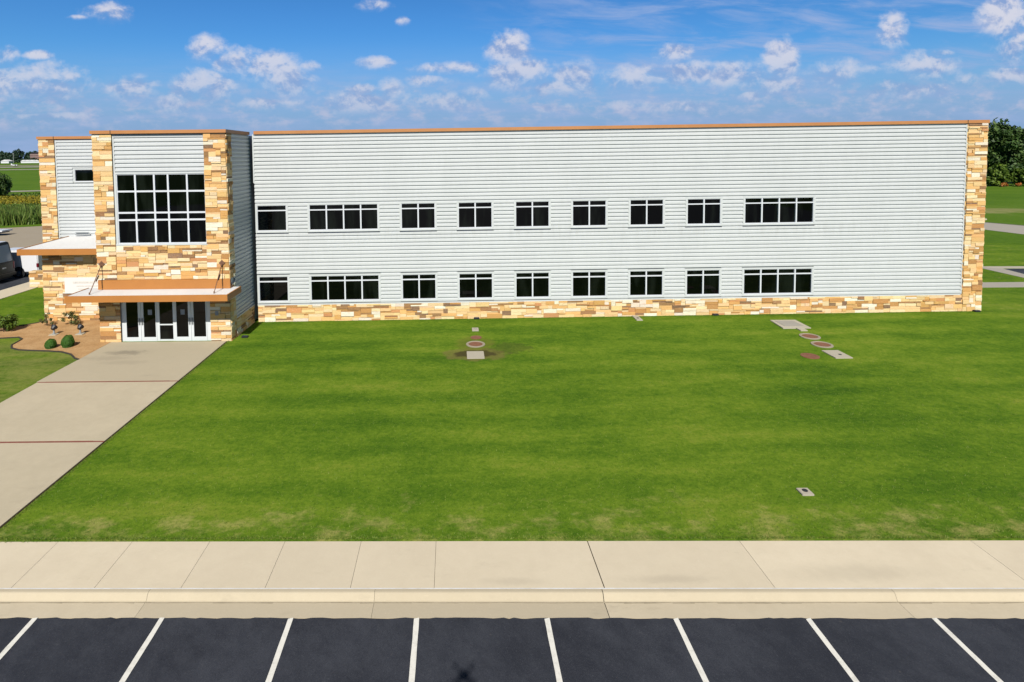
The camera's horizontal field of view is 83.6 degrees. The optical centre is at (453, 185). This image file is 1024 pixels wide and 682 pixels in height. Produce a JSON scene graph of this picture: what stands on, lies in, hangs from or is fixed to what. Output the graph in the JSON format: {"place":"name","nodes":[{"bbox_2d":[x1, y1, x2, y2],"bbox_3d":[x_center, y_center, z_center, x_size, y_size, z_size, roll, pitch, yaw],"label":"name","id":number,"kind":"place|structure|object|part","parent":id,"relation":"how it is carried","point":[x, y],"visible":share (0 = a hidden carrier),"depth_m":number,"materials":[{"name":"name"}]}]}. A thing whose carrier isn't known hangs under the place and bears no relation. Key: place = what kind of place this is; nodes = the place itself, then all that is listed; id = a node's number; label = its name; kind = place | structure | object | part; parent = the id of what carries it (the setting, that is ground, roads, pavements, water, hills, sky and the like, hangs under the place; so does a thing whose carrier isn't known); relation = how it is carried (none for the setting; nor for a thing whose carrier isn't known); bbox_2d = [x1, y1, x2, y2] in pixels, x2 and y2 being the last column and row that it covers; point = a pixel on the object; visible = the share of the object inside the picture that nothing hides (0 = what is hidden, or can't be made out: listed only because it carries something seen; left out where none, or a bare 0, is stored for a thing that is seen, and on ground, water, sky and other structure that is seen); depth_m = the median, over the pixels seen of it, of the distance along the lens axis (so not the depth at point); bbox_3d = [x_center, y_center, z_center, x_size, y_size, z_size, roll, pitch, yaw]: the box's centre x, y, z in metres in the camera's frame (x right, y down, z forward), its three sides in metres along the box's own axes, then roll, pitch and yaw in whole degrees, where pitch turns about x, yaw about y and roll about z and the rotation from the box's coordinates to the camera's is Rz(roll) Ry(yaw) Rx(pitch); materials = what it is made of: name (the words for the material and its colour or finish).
{"place":"outdoors","nodes":[
{"label":"outdoors","id":0,"kind":"place"},
{"bbox_2d":[0,274,28,289],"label":"side parking lot","id":1,"kind":"structure","parent":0,"point":[13,281],"depth_m":45.92,"materials":[{"name":"grey asphalt"}]},
{"bbox_2d":[0,241,15,279],"bbox_3d":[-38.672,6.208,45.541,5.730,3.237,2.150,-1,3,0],"label":"van","id":2,"kind":"object","parent":1,"relation":"on","point":[7,265],"visible":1,"depth_m":45.80,"materials":[{"name":"black metal"}]},
{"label":"rear window","id":3,"kind":"part","parent":2,"relation":"part of","materials":[{"name":"grey glass"}]},
{"bbox_2d":[10,247,41,277],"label":"van","id":4,"kind":"object","parent":1,"relation":"on","point":[25,265],"visible":0.5,"depth_m":47.42,"materials":[{"name":"grey paint"}]},
{"bbox_2d":[0,282,37,298],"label":"side sidewalk","id":5,"kind":"structure","parent":0,"point":[14,290],"depth_m":42.65,"materials":[{"name":"concrete"}]},
{"bbox_2d":[0,165,38,165],"bbox_3d":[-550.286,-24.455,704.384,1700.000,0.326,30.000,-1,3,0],"label":"road","id":6,"kind":"structure","parent":0,"point":[20,165],"depth_m":701.66,"materials":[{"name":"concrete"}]},
{"bbox_2d":[0,226,42,247],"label":"service road","id":7,"kind":"structure","parent":0,"point":[16,237],"depth_m":72.96,"materials":[{"name":"concrete"}]},
{"bbox_2d":[0,229,12,232],"bbox_3d":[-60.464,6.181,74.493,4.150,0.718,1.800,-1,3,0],"label":"car","id":8,"kind":"object","parent":7,"relation":"on","point":[4,230],"visible":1,"depth_m":74.66,"materials":[{"name":"grey paint"}]},
{"bbox_2d":[6,169,38,169],"bbox_3d":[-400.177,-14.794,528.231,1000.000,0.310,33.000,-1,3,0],"label":"apron","id":9,"kind":"object","parent":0,"point":[22,169],"visible":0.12,"depth_m":525.32,"materials":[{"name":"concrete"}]},
{"bbox_2d":[0,341,225,526],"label":"entrance walk","id":10,"kind":"structure","parent":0,"point":[82,411],"depth_m":22.51,"materials":[{"name":"concrete"}]},
{"bbox_2d":[0,381,165,442],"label":"expansion joint","id":11,"kind":"object","parent":10,"relation":"on","point":[72,441],"visible":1,"depth_m":19.77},
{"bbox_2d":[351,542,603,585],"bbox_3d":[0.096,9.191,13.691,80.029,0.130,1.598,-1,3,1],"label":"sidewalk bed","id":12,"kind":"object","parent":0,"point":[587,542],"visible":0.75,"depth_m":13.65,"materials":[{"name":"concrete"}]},
{"bbox_2d":[0,243,1023,542],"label":"lawn","id":13,"kind":"structure","parent":0,"point":[988,341],"depth_m":20.03,"materials":[{"name":"green plant"}]},
{"bbox_2d":[29,270,43,287],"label":"stone wall","id":14,"kind":"structure","parent":13,"relation":"on","point":[35,278],"depth_m":43.64,"materials":[{"name":"stone"}]},
{"bbox_2d":[466,341,484,347],"bbox_3d":[1.136,8.203,29.320,0.980,0.098,0.980,-1,3,0],"label":"manhole","id":15,"kind":"object","parent":13,"relation":"on","point":[475,344],"visible":1,"depth_m":29.24,"materials":[{"name":"concrete"}]},
{"bbox_2d":[470,335,481,338],"bbox_3d":[1.205,8.134,30.418,0.600,0.051,0.600,-1,3,0],"label":"access lid","id":16,"kind":"object","parent":13,"relation":"on","point":[475,337],"visible":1,"depth_m":30.36,"materials":[{"name":"brown metal"}]},
{"bbox_2d":[467,351,484,358],"bbox_3d":[1.072,8.314,27.774,0.840,0.110,1.000,-1,3,0],"label":"concrete pad","id":17,"kind":"object","parent":13,"relation":"on","point":[475,354],"visible":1,"depth_m":27.65,"materials":[{"name":"beige concrete"}]},
{"bbox_2d":[632,315,642,320],"bbox_3d":[10.803,7.828,33.511,0.360,0.148,1.050,-1,3,0],"label":"concrete pad","id":18,"kind":"object","parent":13,"relation":"on","point":[636,317],"visible":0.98,"depth_m":33.40,"materials":[{"name":"concrete"}]},
{"bbox_2d":[770,320,810,330],"bbox_3d":[18.793,7.812,31.628,1.579,0.142,1.970,-1,3,0],"label":"concrete pad","id":19,"kind":"object","parent":13,"relation":"on","point":[791,324],"visible":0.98,"depth_m":31.64,"materials":[{"name":"beige concrete"}]},
{"bbox_2d":[796,488,813,495],"bbox_3d":[10.113,8.845,16.371,0.340,0.148,0.330,-1,3,0],"label":"concrete pad","id":20,"kind":"object","parent":13,"relation":"on","point":[804,491],"visible":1,"depth_m":16.32,"materials":[{"name":"grey concrete"}]},
{"bbox_2d":[799,333,820,339],"bbox_3d":[18.634,7.917,29.765,0.980,0.098,0.980,-1,3,0],"label":"manhole","id":21,"kind":"object","parent":13,"relation":"on","point":[809,336],"visible":1,"depth_m":29.70,"materials":[{"name":"concrete"}]},
{"bbox_2d":[800,353,819,358],"bbox_3d":[16.926,8.106,27.020,0.800,0.051,0.800,-1,3,0],"label":"access lid","id":22,"kind":"object","parent":13,"relation":"on","point":[810,356],"visible":1,"depth_m":26.99,"materials":[{"name":"red metal"}]},
{"bbox_2d":[810,341,833,347],"bbox_3d":[18.465,7.996,28.518,0.980,0.098,0.980,-1,3,0],"label":"manhole","id":23,"kind":"object","parent":13,"relation":"on","point":[821,344],"visible":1,"depth_m":28.49,"materials":[{"name":"concrete"}]},
{"bbox_2d":[821,350,852,358],"bbox_3d":[18.306,8.092,27.171,0.820,0.138,1.050,-1,3,0],"label":"concrete pad","id":24,"kind":"object","parent":13,"relation":"on","point":[836,354],"visible":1,"depth_m":27.07,"materials":[{"name":"grey concrete"}]},
{"bbox_2d":[0,617,1023,681],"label":"parking lot","id":25,"kind":"structure","parent":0,"point":[453,649],"depth_m":11.40,"materials":[{"name":"black asphalt"}]},
{"bbox_2d":[0,617,37,658],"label":"parking line","id":26,"kind":"object","parent":25,"relation":"on","point":[16,638],"visible":1,"depth_m":11.82,"materials":[{"name":"paint"}]},
{"bbox_2d":[119,617,164,681],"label":"parking line","id":27,"kind":"object","parent":25,"relation":"on","point":[139,653],"visible":1,"depth_m":11.46,"materials":[{"name":"paint"}]},
{"bbox_2d":[265,618,292,681],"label":"parking line","id":28,"kind":"object","parent":25,"relation":"on","point":[278,652],"visible":1,"depth_m":11.42,"materials":[{"name":"paint"}]},
{"bbox_2d":[409,618,418,681],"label":"parking line","id":29,"kind":"object","parent":25,"relation":"on","point":[413,652],"visible":1,"depth_m":11.39,"materials":[{"name":"paint"}]},
{"bbox_2d":[545,618,562,681],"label":"parking line","id":30,"kind":"object","parent":25,"relation":"on","point":[553,652],"visible":1,"depth_m":11.38,"materials":[{"name":"paint"}]},
{"bbox_2d":[674,618,708,681],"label":"parking line","id":31,"kind":"object","parent":25,"relation":"on","point":[692,653],"visible":1,"depth_m":11.32,"materials":[{"name":"paint"}]},
{"bbox_2d":[806,618,858,681],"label":"parking line","id":32,"kind":"object","parent":25,"relation":"on","point":[833,651],"visible":1,"depth_m":11.31,"materials":[{"name":"paint"}]},
{"bbox_2d":[932,618,1002,681],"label":"parking line","id":33,"kind":"object","parent":25,"relation":"on","point":[969,652],"visible":1,"depth_m":11.26,"materials":[{"name":"paint"}]},
{"bbox_2d":[0,540,1023,587],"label":"sidewalk","id":34,"kind":"structure","parent":0,"point":[646,564],"depth_m":13.63,"materials":[{"name":"concrete"}]},
{"bbox_2d":[0,162,1023,227],"bbox_3d":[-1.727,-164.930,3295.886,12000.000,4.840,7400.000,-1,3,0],"label":"ground","id":35,"kind":"structure","parent":0,"point":[25,180],"depth_m":221.35,"materials":[{"name":"green plant"}]},
{"bbox_2d":[0,173,12,196],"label":"tree","id":36,"kind":"object","parent":35,"relation":"on","point":[5,186],"visible":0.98,"depth_m":146.16,"materials":[{"name":"green plant"}]},
{"bbox_2d":[1,160,12,162],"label":"white shed","id":37,"kind":"structure","parent":35,"relation":"on","point":[6,161],"depth_m":994.84,"materials":[{"name":"grey paint"}]},
{"bbox_2d":[10,148,24,162],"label":"tree","id":38,"kind":"object","parent":35,"relation":"on","point":[18,153],"visible":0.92,"depth_m":1044.60,"materials":[{"name":"green plant"}]},
{"bbox_2d":[0,195,40,204],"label":"wildflowers","id":39,"kind":"object","parent":35,"relation":"on","point":[22,199],"visible":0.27,"depth_m":130.49,"materials":[{"name":"yellow plant"}]},
{"bbox_2d":[0,192,40,207],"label":"meadow weeds","id":40,"kind":"object","parent":35,"relation":"on","point":[28,194],"visible":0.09,"depth_m":141.74,"materials":[{"name":"green plant"}]},
{"bbox_2d":[0,201,41,225],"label":"reeds","id":41,"kind":"object","parent":35,"relation":"on","point":[17,215],"visible":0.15,"depth_m":87.54,"materials":[{"name":"green plant"}]},
{"bbox_2d":[21,160,38,162],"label":"white shed","id":42,"kind":"structure","parent":35,"relation":"on","point":[29,161],"depth_m":994.78,"materials":[{"name":"grey paint"}]},
{"bbox_2d":[30,152,38,158],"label":"brick building","id":43,"kind":"structure","parent":35,"relation":"on","point":[35,155],"depth_m":1018.29,"materials":[{"name":"red brick"}]},
{"bbox_2d":[0,336,78,359],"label":"bed edging","id":44,"kind":"object","parent":35,"relation":"on","point":[71,354],"visible":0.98,"depth_m":29.18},
{"bbox_2d":[0,320,109,358],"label":"gravel bed","id":45,"kind":"object","parent":35,"relation":"on","point":[35,336],"visible":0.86,"depth_m":31.59,"materials":[{"name":"brown gravel"}]},
{"bbox_2d":[0,314,18,331],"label":"bush","id":46,"kind":"object","parent":45,"relation":"on","point":[8,322],"visible":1,"depth_m":32.41,"materials":[{"name":"green plant"}]},
{"bbox_2d":[39,312,53,325],"bbox_3d":[-23.936,7.924,33.531,0.781,0.765,0.774,-1,3,0],"label":"sparse plant","id":47,"kind":"object","parent":45,"relation":"on","point":[46,316],"visible":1,"depth_m":33.49,"materials":[{"name":"green plant"}]},
{"bbox_2d":[44,339,56,348],"bbox_3d":[-20.946,8.227,29.578,0.563,0.511,0.561,-1,3,0],"label":"clipped bush","id":48,"kind":"object","parent":45,"relation":"on","point":[50,343],"visible":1,"depth_m":29.41,"materials":[{"name":"green plant"}]},
{"bbox_2d":[49,324,59,335],"bbox_3d":[-22.337,8.072,31.804,0.400,0.618,0.340,-1,3,0],"label":"floodlight","id":49,"kind":"object","parent":45,"relation":"on","point":[53,327],"visible":1,"depth_m":31.74,"materials":[{"name":"metal"}]},
{"bbox_2d":[61,335,74,347],"bbox_3d":[-20.161,8.137,29.751,0.632,0.657,0.631,-1,3,0],"label":"clipped bush","id":50,"kind":"object","parent":45,"relation":"on","point":[67,341],"visible":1,"depth_m":29.59,"materials":[{"name":"green plant"}]},
{"bbox_2d":[60,311,80,324],"bbox_3d":[-22.636,7.863,33.846,1.110,0.834,0.904,-1,3,0],"label":"sparse plant","id":51,"kind":"object","parent":45,"relation":"on","point":[74,317],"visible":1,"depth_m":33.66,"materials":[{"name":"green plant"}]},
{"bbox_2d":[75,324,84,334],"bbox_3d":[-20.897,8.054,31.854,0.400,0.618,0.340,-1,3,0],"label":"floodlight","id":52,"kind":"object","parent":45,"relation":"on","point":[80,327],"visible":1,"depth_m":31.80,"materials":[{"name":"metal"}]},
{"bbox_2d":[0,341,227,528],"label":"walk edge soil","id":53,"kind":"structure","parent":35,"relation":"on","point":[22,509],"depth_m":19.25,"materials":[{"name":"brown soil"}]},
{"bbox_2d":[17,120,989,341],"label":"office building","id":54,"kind":"structure","parent":35,"relation":"on","point":[172,235],"depth_m":33.63,"materials":[{"name":"white ribbed metal"},{"name":"sandstone"},{"name":"tinted glass"}]},
{"bbox_2d":[64,277,97,293],"bbox_3d":[-21.888,6.049,34.468,3.300,0.970,0.058,-1,3,0],"label":"sign","id":55,"kind":"object","parent":54,"relation":"attached to","point":[74,284],"visible":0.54,"depth_m":34.44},
{"bbox_2d":[73,168,92,182],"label":"window","id":56,"kind":"structure","parent":54,"relation":"in","point":[80,175],"depth_m":37.54,"materials":[{"name":"black glass"}]},
{"bbox_2d":[125,302,141,340],"bbox_3d":[-17.168,7.183,30.485,0.825,2.398,0.126,-1,3,0],"label":"door","id":57,"kind":"structure","parent":54,"relation":"in","point":[133,329],"depth_m":30.52,"materials":[{"name":"glass"}]},
{"bbox_2d":[140,302,156,340],"bbox_3d":[-16.331,7.175,30.485,0.820,2.398,0.126,-1,3,0],"label":"door","id":58,"kind":"structure","parent":54,"relation":"in","point":[148,309],"depth_m":30.52,"materials":[{"name":"glass"}]},
{"bbox_2d":[114,171,207,245],"bbox_3d":[-15.483,1.230,30.165,4.870,3.890,0.165,-1,3,0],"label":"tower window","id":59,"kind":"structure","parent":54,"relation":"in","point":[152,208],"depth_m":30.19,"materials":[{"name":"black glass"}]},
{"bbox_2d":[175,302,191,340],"bbox_3d":[-14.486,7.155,30.485,0.830,2.398,0.126,-1,3,0],"label":"door","id":60,"kind":"structure","parent":54,"relation":"in","point":[182,309],"depth_m":30.52,"materials":[{"name":"glass"}]},
{"bbox_2d":[191,301,207,340],"bbox_3d":[-13.643,7.146,30.485,0.825,2.398,0.126,-1,3,0],"label":"door","id":61,"kind":"structure","parent":54,"relation":"in","point":[198,309],"depth_m":30.52,"materials":[{"name":"glass"}]},
{"bbox_2d":[255,204,288,232],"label":"window","id":62,"kind":"structure","parent":54,"relation":"in","point":[269,218],"depth_m":33.73,"materials":[{"name":"black glass"}]},
{"bbox_2d":[257,274,289,303],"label":"window","id":63,"kind":"structure","parent":54,"relation":"in","point":[270,288],"depth_m":33.95,"materials":[{"name":"black glass"}]},
{"bbox_2d":[307,202,379,231],"bbox_3d":[-6.501,1.878,33.703,4.260,1.736,0.156,-1,3,0],"label":"window","id":64,"kind":"structure","parent":54,"relation":"in","point":[355,216],"depth_m":33.72,"materials":[{"name":"black glass"}]},
{"bbox_2d":[309,273,380,302],"bbox_3d":[-6.456,6.110,33.925,4.260,1.721,0.156,-1,3,0],"label":"window","id":65,"kind":"structure","parent":54,"relation":"in","point":[343,287],"depth_m":33.94,"materials":[{"name":"black glass"}]},
{"bbox_2d":[399,201,436,230],"bbox_3d":[-2.091,1.810,33.702,2.200,1.726,0.156,-1,3,0],"label":"window","id":66,"kind":"structure","parent":54,"relation":"in","point":[420,215],"depth_m":33.72,"materials":[{"name":"black glass"}]},
{"bbox_2d":[400,272,437,300],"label":"window","id":67,"kind":"structure","parent":54,"relation":"in","point":[415,286],"depth_m":33.94,"materials":[{"name":"black glass"}]},
{"bbox_2d":[456,200,493,229],"bbox_3d":[1.281,1.758,33.701,2.195,1.726,0.156,-1,3,0],"label":"window","id":68,"kind":"structure","parent":54,"relation":"in","point":[471,215],"depth_m":33.72,"materials":[{"name":"black glass"}]},
{"bbox_2d":[457,271,493,300],"bbox_3d":[1.325,5.989,33.923,2.195,1.711,0.156,-1,3,0],"label":"window","id":69,"kind":"structure","parent":54,"relation":"in","point":[473,285],"depth_m":33.94,"materials":[{"name":"black glass"}]},
{"bbox_2d":[514,199,550,228],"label":"window","id":70,"kind":"structure","parent":54,"relation":"in","point":[528,214],"depth_m":33.72,"materials":[{"name":"black glass"}]},
{"bbox_2d":[514,270,550,299],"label":"window","id":71,"kind":"structure","parent":54,"relation":"in","point":[536,284],"depth_m":33.94,"materials":[{"name":"black glass"}]},
{"bbox_2d":[571,199,607,227],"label":"window","id":72,"kind":"structure","parent":54,"relation":"in","point":[585,213],"depth_m":33.72,"materials":[{"name":"black glass"}]},
{"bbox_2d":[571,269,607,298],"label":"window","id":73,"kind":"structure","parent":54,"relation":"in","point":[585,284],"depth_m":33.93,"materials":[{"name":"black glass"}]},
{"bbox_2d":[628,198,664,226],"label":"window","id":74,"kind":"structure","parent":54,"relation":"in","point":[642,212],"depth_m":33.71,"materials":[{"name":"black glass"}]},
{"bbox_2d":[628,269,664,297],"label":"window","id":75,"kind":"structure","parent":54,"relation":"in","point":[642,283],"depth_m":33.93,"materials":[{"name":"black glass"}]},
{"bbox_2d":[684,268,721,296],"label":"window","id":76,"kind":"structure","parent":54,"relation":"in","point":[699,282],"depth_m":33.93,"materials":[{"name":"black glass"}]},
{"bbox_2d":[685,197,722,225],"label":"window","id":77,"kind":"structure","parent":54,"relation":"in","point":[700,211],"depth_m":33.71,"materials":[{"name":"black glass"}]},
{"bbox_2d":[741,266,813,295],"bbox_3d":[19.296,5.712,33.918,4.270,1.721,0.156,-1,3,0],"label":"window","id":78,"kind":"structure","parent":54,"relation":"in","point":[797,280],"depth_m":33.93,"materials":[{"name":"black glass"}]},
{"bbox_2d":[742,195,815,224],"bbox_3d":[19.252,1.480,33.696,4.270,1.736,0.156,-1,3,0],"label":"window","id":79,"kind":"structure","parent":54,"relation":"in","point":[757,210],"depth_m":33.71,"materials":[{"name":"black glass"}]},
{"bbox_2d":[0,602,1023,618],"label":"gutter","id":80,"kind":"object","parent":35,"relation":"on","point":[506,610],"visible":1,"depth_m":12.40,"materials":[{"name":"concrete"}]},
{"bbox_2d":[0,602,1023,603],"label":"gutter grime","id":81,"kind":"object","parent":80,"relation":"on","point":[552,602],"visible":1,"depth_m":12.61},
{"bbox_2d":[0,589,1023,601],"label":"kerb","id":82,"kind":"structure","parent":35,"relation":"on","point":[511,595],"depth_m":12.73,"materials":[{"name":"concrete"}]},
{"bbox_2d":[0,588,1023,588],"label":"joint sealant","id":83,"kind":"object","parent":82,"relation":"on","point":[511,588],"visible":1,"depth_m":12.86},
{"bbox_2d":[986,163,1012,185],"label":"bush","id":84,"kind":"object","parent":35,"relation":"on","point":[995,175],"visible":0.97,"depth_m":153.06,"materials":[{"name":"green plant"}]},
{"bbox_2d":[999,183,1008,186],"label":"flower clump","id":85,"kind":"object","parent":35,"relation":"on","point":[1003,185],"visible":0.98,"depth_m":151.28,"materials":[{"name":"orange plant"}]},
{"bbox_2d":[987,117,1023,172],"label":"tree","id":86,"kind":"object","parent":35,"relation":"on","point":[1005,143],"visible":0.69,"depth_m":156.57,"materials":[{"name":"green plant"}]},
{"bbox_2d":[1002,147,1023,165],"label":"tree","id":87,"kind":"object","parent":35,"relation":"on","point":[1021,161],"visible":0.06,"depth_m":161.06,"materials":[{"name":"green plant"}]},
{"bbox_2d":[1010,168,1023,183],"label":"bush","id":88,"kind":"object","parent":35,"relation":"on","point":[1017,174],"visible":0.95,"depth_m":153.94,"materials":[{"name":"green plant"}]},
{"bbox_2d":[1012,183,1021,186],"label":"flower clump","id":89,"kind":"object","parent":35,"relation":"on","point":[1018,185],"visible":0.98,"depth_m":151.32,"materials":[{"name":"orange plant"}]},
{"bbox_2d":[0,0,1023,156],"label":"sky","id":90,"kind":"structure","parent":0,"point":[68,67],"materials":[{"name":"blue"}]},
{"bbox_2d":[982,282,1023,287],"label":"footpath","id":91,"kind":"structure","parent":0,"point":[1000,284],"depth_m":40.44,"materials":[{"name":"concrete"}]},
{"bbox_2d":[983,267,1023,277],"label":"footpath","id":92,"kind":"structure","parent":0,"point":[1005,271],"depth_m":44.73,"materials":[{"name":"concrete"}]},
{"bbox_2d":[983,266,1023,268],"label":"footpath","id":93,"kind":"structure","parent":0,"point":[1003,267],"depth_m":46.49,"materials":[{"name":"concrete"}]},
{"bbox_2d":[984,194,1023,242],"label":"side lawn","id":94,"kind":"structure","parent":0,"point":[1005,208],"depth_m":84.17,"materials":[{"name":"green plant"}]},
{"bbox_2d":[984,223,1023,233],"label":"driveway","id":95,"kind":"structure","parent":0,"point":[1018,229],"depth_m":69.86,"materials":[{"name":"concrete"}]},
{"bbox_2d":[1007,269,1023,273],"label":"side parking lot","id":96,"kind":"structure","parent":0,"point":[1019,270],"depth_m":45.12,"materials":[{"name":"grey asphalt"}]}
]}

